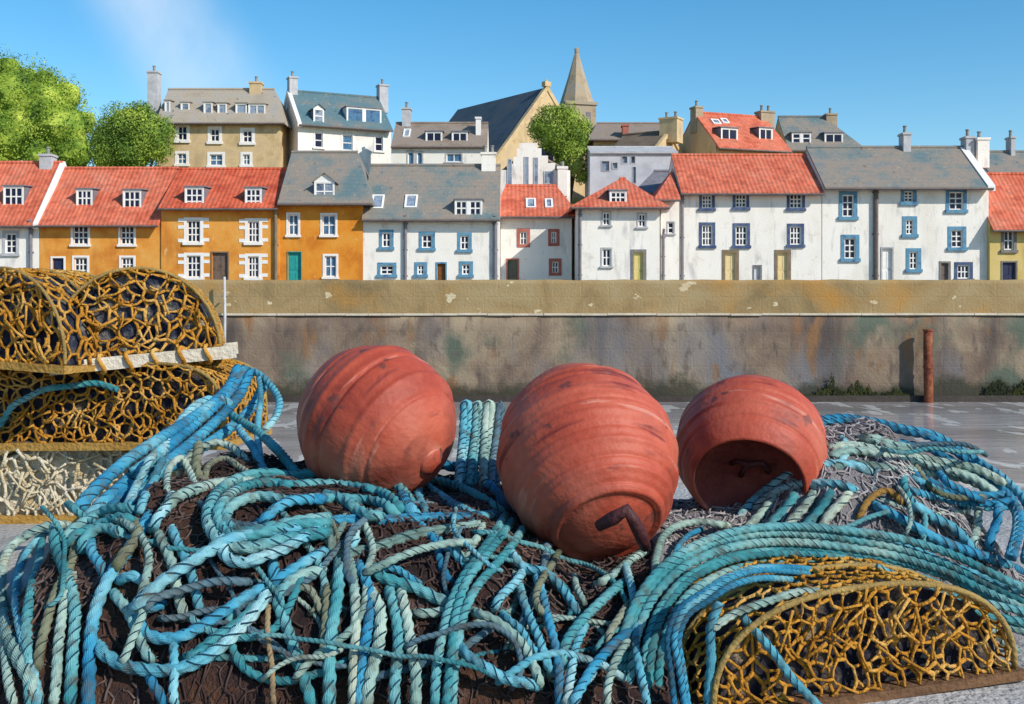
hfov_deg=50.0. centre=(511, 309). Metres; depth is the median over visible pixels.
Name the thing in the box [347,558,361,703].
rope
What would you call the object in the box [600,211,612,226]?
window
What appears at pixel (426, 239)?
window
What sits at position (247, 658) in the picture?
rope
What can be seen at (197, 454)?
rope
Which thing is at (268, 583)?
rope
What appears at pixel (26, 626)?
rope
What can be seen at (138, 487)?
rope bundle
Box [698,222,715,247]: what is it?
window
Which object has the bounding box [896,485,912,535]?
rope
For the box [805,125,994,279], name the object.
terraced house
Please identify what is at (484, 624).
rope
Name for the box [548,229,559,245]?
window
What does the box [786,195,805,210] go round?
window
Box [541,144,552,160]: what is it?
window
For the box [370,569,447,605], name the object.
rope
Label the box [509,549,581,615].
rope
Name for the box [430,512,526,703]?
rope bundle
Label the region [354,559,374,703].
rope
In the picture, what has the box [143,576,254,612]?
rope
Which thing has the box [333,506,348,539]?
rope
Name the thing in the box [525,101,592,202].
tree
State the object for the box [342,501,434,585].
rope
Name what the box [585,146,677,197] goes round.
hillside house
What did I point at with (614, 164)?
window
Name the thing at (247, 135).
window
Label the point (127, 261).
window
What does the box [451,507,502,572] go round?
rope
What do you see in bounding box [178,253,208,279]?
window
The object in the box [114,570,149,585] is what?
rope
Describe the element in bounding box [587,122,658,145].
hillside house
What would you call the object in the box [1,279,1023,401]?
harbour wall
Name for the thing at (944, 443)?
rope
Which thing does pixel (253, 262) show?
window
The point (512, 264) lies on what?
door
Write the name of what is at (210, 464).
rope
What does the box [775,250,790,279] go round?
door
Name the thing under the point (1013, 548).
rope bundle
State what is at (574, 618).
rope
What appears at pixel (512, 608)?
rope
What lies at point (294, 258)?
door
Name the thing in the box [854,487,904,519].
rope
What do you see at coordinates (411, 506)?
rope
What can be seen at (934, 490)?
rope
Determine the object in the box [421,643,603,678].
rope
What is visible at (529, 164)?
stepped gable house
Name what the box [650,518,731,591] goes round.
rope
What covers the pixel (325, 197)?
terraced house
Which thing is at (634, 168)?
window
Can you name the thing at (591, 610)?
rope
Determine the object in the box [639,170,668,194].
hillside house
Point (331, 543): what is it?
rope
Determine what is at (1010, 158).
hillside house
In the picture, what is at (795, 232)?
window
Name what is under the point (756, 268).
door
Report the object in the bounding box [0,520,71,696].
rope
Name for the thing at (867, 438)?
rope
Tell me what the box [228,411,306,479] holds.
rope
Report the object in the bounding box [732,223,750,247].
window
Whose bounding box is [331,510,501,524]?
rope
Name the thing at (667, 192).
terraced house
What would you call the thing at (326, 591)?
rope
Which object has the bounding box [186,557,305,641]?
rope
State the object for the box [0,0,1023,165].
sky
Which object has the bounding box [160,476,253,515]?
rope
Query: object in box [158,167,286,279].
terraced house
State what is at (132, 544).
rope
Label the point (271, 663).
rope
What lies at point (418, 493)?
rope
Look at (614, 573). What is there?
rope
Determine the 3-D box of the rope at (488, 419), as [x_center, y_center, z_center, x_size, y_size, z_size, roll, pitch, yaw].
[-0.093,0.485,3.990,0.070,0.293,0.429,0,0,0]
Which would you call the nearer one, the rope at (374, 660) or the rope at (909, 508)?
the rope at (374, 660)
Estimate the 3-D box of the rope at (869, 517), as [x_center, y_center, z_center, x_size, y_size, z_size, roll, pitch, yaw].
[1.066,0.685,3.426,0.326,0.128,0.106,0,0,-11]
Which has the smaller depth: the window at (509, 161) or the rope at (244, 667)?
the rope at (244, 667)
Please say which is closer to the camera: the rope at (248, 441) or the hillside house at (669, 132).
the rope at (248, 441)
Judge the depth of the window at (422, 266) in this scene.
75.06 m
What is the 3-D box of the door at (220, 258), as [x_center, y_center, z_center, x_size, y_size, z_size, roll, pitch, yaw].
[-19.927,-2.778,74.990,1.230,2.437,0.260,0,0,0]
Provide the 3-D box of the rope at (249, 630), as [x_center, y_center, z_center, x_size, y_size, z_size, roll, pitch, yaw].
[-0.622,0.776,2.781,0.513,0.245,0.150,0,0,26]
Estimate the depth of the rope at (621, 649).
2.68 m
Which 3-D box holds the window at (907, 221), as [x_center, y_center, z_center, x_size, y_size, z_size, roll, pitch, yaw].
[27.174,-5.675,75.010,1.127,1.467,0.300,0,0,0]
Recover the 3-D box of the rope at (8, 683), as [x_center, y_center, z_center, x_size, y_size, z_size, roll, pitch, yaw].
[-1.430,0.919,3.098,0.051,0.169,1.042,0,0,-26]
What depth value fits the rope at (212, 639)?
2.70 m
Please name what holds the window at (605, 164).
in the hillside house at (634, 165)
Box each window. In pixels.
[1,231,19,255]
[69,227,90,246]
[72,256,88,278]
[117,227,136,246]
[119,256,135,267]
[174,124,189,142]
[174,151,189,165]
[178,217,208,244]
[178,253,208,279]
[206,152,225,166]
[207,126,222,143]
[239,128,254,144]
[239,152,252,166]
[239,218,267,244]
[239,253,267,279]
[285,212,300,236]
[313,131,324,148]
[319,213,337,236]
[322,254,338,278]
[341,133,353,149]
[373,135,384,152]
[377,262,396,276]
[378,230,394,249]
[407,150,414,163]
[413,262,427,276]
[416,151,423,163]
[418,232,435,250]
[444,152,463,162]
[457,233,472,251]
[458,261,473,276]
[507,159,511,183]
[517,228,529,246]
[524,157,528,183]
[534,157,537,183]
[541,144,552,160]
[544,171,552,183]
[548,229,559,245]
[549,258,561,275]
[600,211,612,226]
[600,247,612,267]
[601,160,609,171]
[612,162,617,168]
[621,156,627,163]
[630,156,635,163]
[632,166,636,183]
[636,212,647,228]
[666,221,675,234]
[698,195,715,210]
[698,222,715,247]
[732,195,749,209]
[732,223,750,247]
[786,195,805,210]
[786,224,804,247]
[838,191,858,219]
[840,235,860,261]
[900,190,917,204]
[901,216,918,237]
[905,248,922,272]
[945,190,967,212]
[947,226,967,250]
[953,262,972,279]
[1000,232,1017,252]
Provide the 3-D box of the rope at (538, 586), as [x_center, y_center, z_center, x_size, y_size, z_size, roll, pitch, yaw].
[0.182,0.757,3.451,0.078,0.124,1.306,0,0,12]
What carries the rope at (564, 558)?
on the net heap at (222, 682)
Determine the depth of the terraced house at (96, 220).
75.13 m
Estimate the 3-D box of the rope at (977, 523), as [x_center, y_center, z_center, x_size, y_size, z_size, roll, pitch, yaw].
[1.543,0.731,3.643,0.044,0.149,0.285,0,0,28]
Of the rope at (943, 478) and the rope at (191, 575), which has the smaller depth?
the rope at (191, 575)
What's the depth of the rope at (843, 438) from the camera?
3.73 m
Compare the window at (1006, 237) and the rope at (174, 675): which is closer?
the rope at (174, 675)
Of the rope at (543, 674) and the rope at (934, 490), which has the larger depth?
the rope at (934, 490)
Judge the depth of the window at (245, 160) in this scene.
95.96 m
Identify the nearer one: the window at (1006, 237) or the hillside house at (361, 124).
the window at (1006, 237)
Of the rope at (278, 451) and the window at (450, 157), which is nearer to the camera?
the rope at (278, 451)
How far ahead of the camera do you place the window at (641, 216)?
73.48 m
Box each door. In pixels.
[51,256,65,269]
[211,251,228,279]
[287,251,301,279]
[436,262,446,279]
[506,258,518,279]
[631,249,645,279]
[722,250,738,279]
[753,265,761,279]
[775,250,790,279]
[881,247,893,279]
[939,261,950,279]
[1001,261,1017,279]
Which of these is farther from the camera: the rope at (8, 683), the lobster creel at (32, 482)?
the lobster creel at (32, 482)
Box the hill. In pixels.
[571,198,583,204]
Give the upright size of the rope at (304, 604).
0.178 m
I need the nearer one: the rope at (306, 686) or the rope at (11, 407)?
the rope at (306, 686)
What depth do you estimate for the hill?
98.64 m
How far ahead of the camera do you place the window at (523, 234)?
77.16 m
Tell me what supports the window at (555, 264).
in the terraced house at (536, 231)
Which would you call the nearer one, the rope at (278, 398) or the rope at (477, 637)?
the rope at (477, 637)
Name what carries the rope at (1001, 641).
on the net heap at (684, 509)
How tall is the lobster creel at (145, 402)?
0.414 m
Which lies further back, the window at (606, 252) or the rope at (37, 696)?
the window at (606, 252)
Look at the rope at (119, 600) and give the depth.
2.73 m
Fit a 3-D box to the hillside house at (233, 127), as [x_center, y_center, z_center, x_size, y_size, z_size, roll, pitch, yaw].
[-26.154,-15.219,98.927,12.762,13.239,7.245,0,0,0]
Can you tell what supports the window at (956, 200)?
in the terraced house at (904, 210)
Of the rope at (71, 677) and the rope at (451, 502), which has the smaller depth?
the rope at (71, 677)
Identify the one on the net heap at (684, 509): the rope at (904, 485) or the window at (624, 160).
the rope at (904, 485)
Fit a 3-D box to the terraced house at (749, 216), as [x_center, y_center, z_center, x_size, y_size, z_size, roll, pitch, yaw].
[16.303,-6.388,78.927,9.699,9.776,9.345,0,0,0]
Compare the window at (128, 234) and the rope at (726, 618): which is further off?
the window at (128, 234)
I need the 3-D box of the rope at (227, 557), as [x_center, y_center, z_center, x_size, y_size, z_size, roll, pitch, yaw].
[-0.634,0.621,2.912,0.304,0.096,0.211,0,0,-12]
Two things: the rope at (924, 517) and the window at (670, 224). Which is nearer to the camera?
the rope at (924, 517)
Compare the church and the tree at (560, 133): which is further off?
the church
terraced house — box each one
[0,147,66,273]
[35,166,178,278]
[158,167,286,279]
[277,150,374,279]
[362,145,500,279]
[500,184,574,279]
[567,177,668,279]
[652,168,680,279]
[668,153,824,279]
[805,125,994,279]
[986,172,1023,279]
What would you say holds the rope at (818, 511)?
on the net heap at (684, 509)
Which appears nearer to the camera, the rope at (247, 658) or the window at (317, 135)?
the rope at (247, 658)
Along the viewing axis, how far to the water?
48.37 m
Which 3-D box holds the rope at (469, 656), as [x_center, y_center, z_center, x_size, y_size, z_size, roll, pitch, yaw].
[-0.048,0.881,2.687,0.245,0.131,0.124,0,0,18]
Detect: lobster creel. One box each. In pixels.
[0,266,101,373]
[0,358,271,450]
[0,441,201,523]
[50,266,238,376]
[673,555,1023,703]
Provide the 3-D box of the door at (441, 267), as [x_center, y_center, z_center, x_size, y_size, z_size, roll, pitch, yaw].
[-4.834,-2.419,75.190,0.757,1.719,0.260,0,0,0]
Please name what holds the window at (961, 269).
in the terraced house at (904, 210)
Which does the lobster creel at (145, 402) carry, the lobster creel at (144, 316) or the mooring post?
the lobster creel at (144, 316)
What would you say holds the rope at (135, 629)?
on the net heap at (222, 682)
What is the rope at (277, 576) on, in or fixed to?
on the net heap at (222, 682)
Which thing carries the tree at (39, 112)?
on the hill
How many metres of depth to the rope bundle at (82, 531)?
3.06 m
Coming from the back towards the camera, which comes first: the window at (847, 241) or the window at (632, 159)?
the window at (632, 159)
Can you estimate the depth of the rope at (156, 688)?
2.61 m
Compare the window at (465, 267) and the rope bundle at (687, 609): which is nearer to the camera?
the rope bundle at (687, 609)
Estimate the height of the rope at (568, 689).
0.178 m
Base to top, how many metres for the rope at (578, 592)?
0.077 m
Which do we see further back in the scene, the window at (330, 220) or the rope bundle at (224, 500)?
the window at (330, 220)
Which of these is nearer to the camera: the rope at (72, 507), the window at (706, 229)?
the rope at (72, 507)
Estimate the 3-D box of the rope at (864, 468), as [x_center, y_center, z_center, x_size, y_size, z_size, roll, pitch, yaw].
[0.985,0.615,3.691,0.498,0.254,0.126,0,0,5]
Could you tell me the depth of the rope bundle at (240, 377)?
4.17 m
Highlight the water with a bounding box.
[0,402,1023,486]
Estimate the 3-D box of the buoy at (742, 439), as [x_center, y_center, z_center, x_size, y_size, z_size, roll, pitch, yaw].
[0.829,0.461,3.812,0.512,0.513,0.457,0,30,15]
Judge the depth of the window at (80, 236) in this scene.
75.10 m
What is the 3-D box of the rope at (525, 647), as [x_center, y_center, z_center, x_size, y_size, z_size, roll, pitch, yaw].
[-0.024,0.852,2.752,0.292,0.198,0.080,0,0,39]
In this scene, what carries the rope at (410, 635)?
on the net heap at (222, 682)
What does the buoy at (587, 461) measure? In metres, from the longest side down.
0.795 x 0.560 x 0.556 m
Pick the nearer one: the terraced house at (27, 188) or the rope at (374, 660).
the rope at (374, 660)
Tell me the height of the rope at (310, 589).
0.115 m
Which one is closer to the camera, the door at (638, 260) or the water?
the water
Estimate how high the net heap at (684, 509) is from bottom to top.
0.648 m
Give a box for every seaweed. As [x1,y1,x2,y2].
[800,373,917,399]
[984,379,1023,399]
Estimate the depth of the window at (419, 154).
92.08 m
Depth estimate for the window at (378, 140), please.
99.39 m
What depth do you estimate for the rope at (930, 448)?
3.66 m
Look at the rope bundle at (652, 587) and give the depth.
3.12 m
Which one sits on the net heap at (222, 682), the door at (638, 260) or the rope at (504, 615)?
the rope at (504, 615)
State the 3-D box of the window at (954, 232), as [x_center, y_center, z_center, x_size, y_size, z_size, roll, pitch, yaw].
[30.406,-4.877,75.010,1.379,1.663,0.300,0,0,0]
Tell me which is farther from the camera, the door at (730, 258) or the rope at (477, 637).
the door at (730, 258)
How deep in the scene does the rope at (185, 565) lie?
2.80 m
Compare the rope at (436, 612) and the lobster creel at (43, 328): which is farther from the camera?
the lobster creel at (43, 328)
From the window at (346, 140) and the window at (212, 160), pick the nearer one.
the window at (212, 160)
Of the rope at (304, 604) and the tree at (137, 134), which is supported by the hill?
the tree at (137, 134)
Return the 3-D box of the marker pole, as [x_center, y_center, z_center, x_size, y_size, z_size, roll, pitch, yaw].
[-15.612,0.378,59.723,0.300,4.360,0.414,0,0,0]
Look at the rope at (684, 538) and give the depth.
3.46 m
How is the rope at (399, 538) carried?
on the net heap at (222, 682)
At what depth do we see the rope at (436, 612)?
2.80 m
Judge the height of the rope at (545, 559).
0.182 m
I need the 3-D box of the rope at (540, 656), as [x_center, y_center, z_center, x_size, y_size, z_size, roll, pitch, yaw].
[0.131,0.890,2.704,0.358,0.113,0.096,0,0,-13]
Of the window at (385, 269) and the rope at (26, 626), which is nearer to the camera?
the rope at (26, 626)
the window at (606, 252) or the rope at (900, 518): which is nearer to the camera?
the rope at (900, 518)
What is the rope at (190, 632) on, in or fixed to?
on the net heap at (222, 682)
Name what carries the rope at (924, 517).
on the net heap at (684, 509)
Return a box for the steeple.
[559,47,597,146]
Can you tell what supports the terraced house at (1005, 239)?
on the street
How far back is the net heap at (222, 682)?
2.83 m
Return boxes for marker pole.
[222,277,226,342]
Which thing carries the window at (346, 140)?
in the hillside house at (361, 124)
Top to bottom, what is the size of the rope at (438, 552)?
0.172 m
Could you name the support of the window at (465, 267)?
in the terraced house at (431, 221)
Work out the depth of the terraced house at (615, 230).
73.40 m
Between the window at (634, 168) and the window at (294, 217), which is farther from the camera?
the window at (634, 168)
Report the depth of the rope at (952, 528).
3.50 m
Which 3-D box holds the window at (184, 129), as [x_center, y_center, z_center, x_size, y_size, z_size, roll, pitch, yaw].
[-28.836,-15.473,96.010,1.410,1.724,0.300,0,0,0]
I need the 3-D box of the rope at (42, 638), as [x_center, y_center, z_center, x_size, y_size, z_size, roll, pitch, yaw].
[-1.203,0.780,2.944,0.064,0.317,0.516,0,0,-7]
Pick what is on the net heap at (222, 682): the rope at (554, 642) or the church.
the rope at (554, 642)
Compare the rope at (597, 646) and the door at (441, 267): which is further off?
the door at (441, 267)
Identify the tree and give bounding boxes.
[0,45,100,165]
[83,99,179,165]
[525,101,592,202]
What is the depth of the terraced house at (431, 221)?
75.10 m
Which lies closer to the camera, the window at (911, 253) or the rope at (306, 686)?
the rope at (306, 686)
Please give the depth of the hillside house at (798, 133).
99.43 m
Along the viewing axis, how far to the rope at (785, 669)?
2.71 m
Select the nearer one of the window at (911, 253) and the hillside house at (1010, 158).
the window at (911, 253)
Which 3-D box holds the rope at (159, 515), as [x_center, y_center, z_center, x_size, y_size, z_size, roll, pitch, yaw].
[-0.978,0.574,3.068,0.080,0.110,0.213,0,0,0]
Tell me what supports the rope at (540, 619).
on the net heap at (222, 682)
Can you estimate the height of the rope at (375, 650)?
0.127 m
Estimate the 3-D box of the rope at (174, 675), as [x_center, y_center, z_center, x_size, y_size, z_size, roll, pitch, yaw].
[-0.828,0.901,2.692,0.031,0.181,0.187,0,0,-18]
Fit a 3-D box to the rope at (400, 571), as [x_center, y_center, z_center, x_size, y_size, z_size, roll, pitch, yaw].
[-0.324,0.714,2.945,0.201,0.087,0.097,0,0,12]
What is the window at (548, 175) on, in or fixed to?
in the stepped gable house at (529, 164)
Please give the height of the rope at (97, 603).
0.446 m
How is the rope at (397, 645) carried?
on the net heap at (222, 682)
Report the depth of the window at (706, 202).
74.97 m
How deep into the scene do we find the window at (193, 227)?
74.86 m
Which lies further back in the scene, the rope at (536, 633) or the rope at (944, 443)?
the rope at (944, 443)
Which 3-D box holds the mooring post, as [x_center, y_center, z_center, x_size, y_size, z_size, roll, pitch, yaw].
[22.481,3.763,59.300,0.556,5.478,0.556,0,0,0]
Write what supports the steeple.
on the hill
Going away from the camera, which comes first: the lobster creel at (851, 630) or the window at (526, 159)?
the lobster creel at (851, 630)
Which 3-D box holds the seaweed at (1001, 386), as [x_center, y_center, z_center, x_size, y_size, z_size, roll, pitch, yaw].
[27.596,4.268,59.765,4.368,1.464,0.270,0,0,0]
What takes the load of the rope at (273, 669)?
on the net heap at (222, 682)
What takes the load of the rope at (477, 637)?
on the net heap at (222, 682)
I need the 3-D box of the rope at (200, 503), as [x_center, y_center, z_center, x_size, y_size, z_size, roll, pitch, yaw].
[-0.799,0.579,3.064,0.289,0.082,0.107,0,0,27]
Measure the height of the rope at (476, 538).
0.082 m
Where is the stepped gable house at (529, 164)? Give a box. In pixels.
[501,143,569,201]
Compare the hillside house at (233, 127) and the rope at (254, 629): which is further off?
the hillside house at (233, 127)
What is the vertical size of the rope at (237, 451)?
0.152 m
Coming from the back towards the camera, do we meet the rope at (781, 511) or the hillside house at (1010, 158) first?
the hillside house at (1010, 158)
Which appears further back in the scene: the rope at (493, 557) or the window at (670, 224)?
the window at (670, 224)
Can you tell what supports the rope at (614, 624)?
on the net heap at (222, 682)
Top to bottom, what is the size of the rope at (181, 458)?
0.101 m
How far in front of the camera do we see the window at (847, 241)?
74.97 m
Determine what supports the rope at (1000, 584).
on the lobster creel at (851, 630)
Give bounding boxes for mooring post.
[923,329,933,402]
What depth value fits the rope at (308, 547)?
2.88 m
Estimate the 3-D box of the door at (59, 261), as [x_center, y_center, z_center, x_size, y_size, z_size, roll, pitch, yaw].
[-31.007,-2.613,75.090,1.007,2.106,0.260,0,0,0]
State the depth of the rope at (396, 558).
2.92 m
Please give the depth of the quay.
3.68 m
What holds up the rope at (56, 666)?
on the net heap at (222, 682)
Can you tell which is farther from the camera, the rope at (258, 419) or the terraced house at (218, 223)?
the terraced house at (218, 223)
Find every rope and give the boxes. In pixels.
[0,380,119,429]
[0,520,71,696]
[0,636,17,703]
[10,530,48,703]
[20,536,46,703]
[33,540,78,671]
[40,505,67,609]
[48,521,82,703]
[48,571,78,703]
[64,500,170,546]
[80,508,152,703]
[85,537,106,576]
[95,587,271,677]
[102,513,154,664]
[109,588,155,663]
[111,518,143,572]
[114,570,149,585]
[128,395,233,479]
[128,523,301,614]
[133,581,267,644]
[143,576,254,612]
[145,675,167,703]
[146,490,174,534]
[153,529,187,622]
[156,528,362,621]
[157,546,284,607]
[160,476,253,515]
[163,454,196,491]
[166,524,204,617]
[168,642,179,703]
[177,439,249,475]
[179,599,256,660]
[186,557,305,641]
[190,440,206,479]
[190,648,302,662]
[195,500,258,526]
[202,456,248,480]
[208,557,348,668]
[213,620,291,664]
[217,525,329,568]
[222,592,348,685]
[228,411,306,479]
[234,424,268,468]
[241,365,283,431]
[252,633,492,678]
[253,492,328,523]
[254,376,263,467]
[254,579,320,637]
[260,648,344,682]
[264,603,276,703]
[267,546,329,586]
[271,503,327,597]
[272,566,328,703]
[292,522,376,683]
[299,584,321,616]
[301,592,400,614]
[306,504,341,616]
[319,580,330,667]
[322,489,385,522]
[322,554,344,703]
[324,534,337,551]
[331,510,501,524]
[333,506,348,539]
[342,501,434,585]
[342,519,480,557]
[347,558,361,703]
[350,523,360,546]
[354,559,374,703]
[357,538,473,578]
[361,587,387,703]
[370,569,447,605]
[373,562,422,583]
[376,628,493,681]
[384,584,403,703]
[395,587,421,703]
[397,460,513,513]
[403,621,523,690]
[411,606,444,618]
[414,487,430,512]
[419,521,454,583]
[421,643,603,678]
[425,482,500,518]
[430,476,509,514]
[435,534,468,567]
[441,506,504,596]
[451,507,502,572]
[454,399,472,484]
[455,520,485,556]
[458,641,539,691]
[462,554,572,621]
[464,400,482,486]
[467,567,518,629]
[470,606,544,689]
[471,529,627,602]
[478,399,495,486]
[488,401,504,487]
[490,568,525,613]
[494,649,626,685]
[499,609,538,653]
[503,614,615,653]
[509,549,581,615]
[509,615,645,649]
[516,583,554,677]
[518,541,552,626]
[531,548,561,618]
[532,573,563,703]
[540,667,554,682]
[559,578,626,671]
[561,622,589,703]
[569,627,632,703]
[571,573,587,608]
[590,548,652,587]
[591,620,646,654]
[602,637,631,703]
[603,598,629,646]
[622,562,650,703]
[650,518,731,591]
[663,527,703,593]
[703,600,724,703]
[708,535,1023,595]
[713,587,819,631]
[735,459,873,516]
[740,614,821,703]
[744,492,777,524]
[751,478,858,509]
[767,489,798,522]
[779,489,817,537]
[791,477,832,489]
[794,488,834,538]
[812,508,893,539]
[818,490,852,524]
[839,435,848,459]
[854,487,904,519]
[856,433,919,453]
[871,500,1023,574]
[872,441,988,497]
[879,496,970,515]
[881,446,983,454]
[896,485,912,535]
[900,474,912,505]
[912,499,978,548]
[914,463,986,500]
[920,512,928,541]
[935,470,985,503]
[970,506,983,546]
[984,501,1003,552]
[991,629,1021,652]
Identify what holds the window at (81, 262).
in the terraced house at (96, 220)
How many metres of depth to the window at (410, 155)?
92.08 m
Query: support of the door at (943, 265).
in the terraced house at (904, 210)
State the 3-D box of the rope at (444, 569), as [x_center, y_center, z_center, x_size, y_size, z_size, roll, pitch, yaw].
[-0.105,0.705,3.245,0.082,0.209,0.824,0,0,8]
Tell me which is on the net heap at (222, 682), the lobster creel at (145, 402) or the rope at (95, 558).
the rope at (95, 558)
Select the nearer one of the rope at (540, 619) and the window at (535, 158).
the rope at (540, 619)
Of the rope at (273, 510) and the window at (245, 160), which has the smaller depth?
the rope at (273, 510)
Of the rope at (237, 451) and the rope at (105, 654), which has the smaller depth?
the rope at (105, 654)
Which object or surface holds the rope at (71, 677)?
on the net heap at (222, 682)
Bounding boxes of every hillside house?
[146,66,291,166]
[284,71,392,173]
[391,102,488,163]
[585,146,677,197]
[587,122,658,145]
[614,111,683,152]
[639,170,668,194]
[678,101,792,152]
[775,108,861,152]
[984,130,1023,171]
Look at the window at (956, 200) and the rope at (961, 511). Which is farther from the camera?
the window at (956, 200)
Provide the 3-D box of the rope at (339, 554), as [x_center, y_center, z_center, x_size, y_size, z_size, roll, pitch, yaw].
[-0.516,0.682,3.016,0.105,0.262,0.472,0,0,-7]
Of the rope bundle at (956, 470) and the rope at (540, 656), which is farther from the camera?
the rope bundle at (956, 470)
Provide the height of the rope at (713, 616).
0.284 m
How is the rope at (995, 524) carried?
on the net heap at (684, 509)
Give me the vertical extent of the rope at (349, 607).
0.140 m
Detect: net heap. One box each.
[0,449,680,703]
[651,416,1023,639]
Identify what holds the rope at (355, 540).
on the net heap at (222, 682)
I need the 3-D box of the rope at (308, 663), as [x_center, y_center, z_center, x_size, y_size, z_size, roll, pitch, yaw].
[-0.427,0.760,2.887,0.172,0.360,0.529,0,0,14]
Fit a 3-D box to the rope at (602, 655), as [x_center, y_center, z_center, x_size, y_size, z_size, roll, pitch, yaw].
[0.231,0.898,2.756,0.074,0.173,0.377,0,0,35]
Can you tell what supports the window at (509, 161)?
in the stepped gable house at (529, 164)
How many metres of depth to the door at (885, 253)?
75.14 m
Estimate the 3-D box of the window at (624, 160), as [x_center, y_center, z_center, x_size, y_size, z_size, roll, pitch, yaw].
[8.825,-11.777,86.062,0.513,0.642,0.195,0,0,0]
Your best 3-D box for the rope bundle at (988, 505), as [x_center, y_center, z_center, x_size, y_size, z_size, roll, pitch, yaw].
[1.571,0.628,3.742,0.681,0.192,0.224,0,0,-29]
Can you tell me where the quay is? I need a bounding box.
[0,487,1023,703]
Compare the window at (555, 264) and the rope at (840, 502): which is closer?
the rope at (840, 502)
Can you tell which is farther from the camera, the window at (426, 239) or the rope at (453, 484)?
the window at (426, 239)
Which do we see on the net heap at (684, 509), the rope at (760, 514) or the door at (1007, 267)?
the rope at (760, 514)
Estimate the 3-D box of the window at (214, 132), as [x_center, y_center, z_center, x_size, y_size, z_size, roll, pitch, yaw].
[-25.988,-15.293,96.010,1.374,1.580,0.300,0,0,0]
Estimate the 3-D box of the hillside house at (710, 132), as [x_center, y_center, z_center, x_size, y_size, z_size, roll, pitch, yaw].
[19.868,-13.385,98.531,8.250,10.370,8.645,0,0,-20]
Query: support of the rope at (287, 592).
on the net heap at (222, 682)
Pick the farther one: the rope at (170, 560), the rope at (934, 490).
the rope at (934, 490)
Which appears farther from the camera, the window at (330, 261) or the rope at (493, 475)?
the window at (330, 261)
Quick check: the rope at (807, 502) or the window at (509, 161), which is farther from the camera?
the window at (509, 161)
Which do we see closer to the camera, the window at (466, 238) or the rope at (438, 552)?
the rope at (438, 552)
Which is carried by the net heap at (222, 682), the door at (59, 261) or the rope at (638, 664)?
the rope at (638, 664)
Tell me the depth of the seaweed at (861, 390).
59.70 m
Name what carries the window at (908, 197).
in the terraced house at (904, 210)
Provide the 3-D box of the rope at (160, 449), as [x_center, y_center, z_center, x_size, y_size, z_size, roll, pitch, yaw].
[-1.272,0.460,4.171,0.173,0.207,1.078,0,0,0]
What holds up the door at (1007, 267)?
in the terraced house at (1005, 239)
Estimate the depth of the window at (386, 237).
75.06 m
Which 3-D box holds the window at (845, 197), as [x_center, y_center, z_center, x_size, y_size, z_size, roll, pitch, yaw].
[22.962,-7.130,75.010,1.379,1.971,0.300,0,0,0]
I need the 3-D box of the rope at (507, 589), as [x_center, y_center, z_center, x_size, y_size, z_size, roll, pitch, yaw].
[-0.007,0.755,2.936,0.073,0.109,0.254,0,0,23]
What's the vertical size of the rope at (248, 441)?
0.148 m
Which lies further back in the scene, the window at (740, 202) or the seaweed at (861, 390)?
the window at (740, 202)
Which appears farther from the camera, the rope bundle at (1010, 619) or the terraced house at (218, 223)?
the terraced house at (218, 223)
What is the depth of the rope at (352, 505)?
3.10 m
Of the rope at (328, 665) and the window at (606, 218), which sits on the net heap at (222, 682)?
the rope at (328, 665)
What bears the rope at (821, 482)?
on the net heap at (684, 509)
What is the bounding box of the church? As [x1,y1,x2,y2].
[449,79,585,197]
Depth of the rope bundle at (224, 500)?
3.09 m
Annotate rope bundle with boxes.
[60,502,137,554]
[74,364,267,513]
[123,451,169,514]
[200,468,415,554]
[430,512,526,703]
[615,522,1023,690]
[664,563,814,703]
[820,413,1023,563]
[827,441,1007,498]
[873,563,1023,633]
[908,470,1016,511]
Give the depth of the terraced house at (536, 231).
77.20 m
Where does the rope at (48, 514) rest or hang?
on the net heap at (222, 682)
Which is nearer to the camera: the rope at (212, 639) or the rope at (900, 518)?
the rope at (212, 639)
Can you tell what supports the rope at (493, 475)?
on the net heap at (222, 682)
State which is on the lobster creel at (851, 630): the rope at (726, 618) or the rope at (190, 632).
the rope at (726, 618)
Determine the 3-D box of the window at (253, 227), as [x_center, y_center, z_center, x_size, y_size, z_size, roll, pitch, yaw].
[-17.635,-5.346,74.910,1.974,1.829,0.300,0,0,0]
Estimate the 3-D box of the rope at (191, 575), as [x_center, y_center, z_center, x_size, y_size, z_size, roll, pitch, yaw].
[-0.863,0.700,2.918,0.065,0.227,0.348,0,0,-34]
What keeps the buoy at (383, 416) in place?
on the net heap at (222, 682)
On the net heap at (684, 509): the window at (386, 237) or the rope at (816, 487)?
the rope at (816, 487)
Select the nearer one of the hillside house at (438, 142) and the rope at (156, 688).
the rope at (156, 688)
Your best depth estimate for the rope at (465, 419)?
4.07 m
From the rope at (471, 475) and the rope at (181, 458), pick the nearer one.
the rope at (181, 458)
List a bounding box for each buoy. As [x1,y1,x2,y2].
[296,345,455,491]
[496,363,678,561]
[676,374,827,510]
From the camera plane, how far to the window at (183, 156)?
95.96 m
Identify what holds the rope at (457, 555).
on the net heap at (222, 682)
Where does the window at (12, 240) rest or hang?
in the terraced house at (27, 188)
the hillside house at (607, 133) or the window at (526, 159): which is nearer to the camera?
the window at (526, 159)

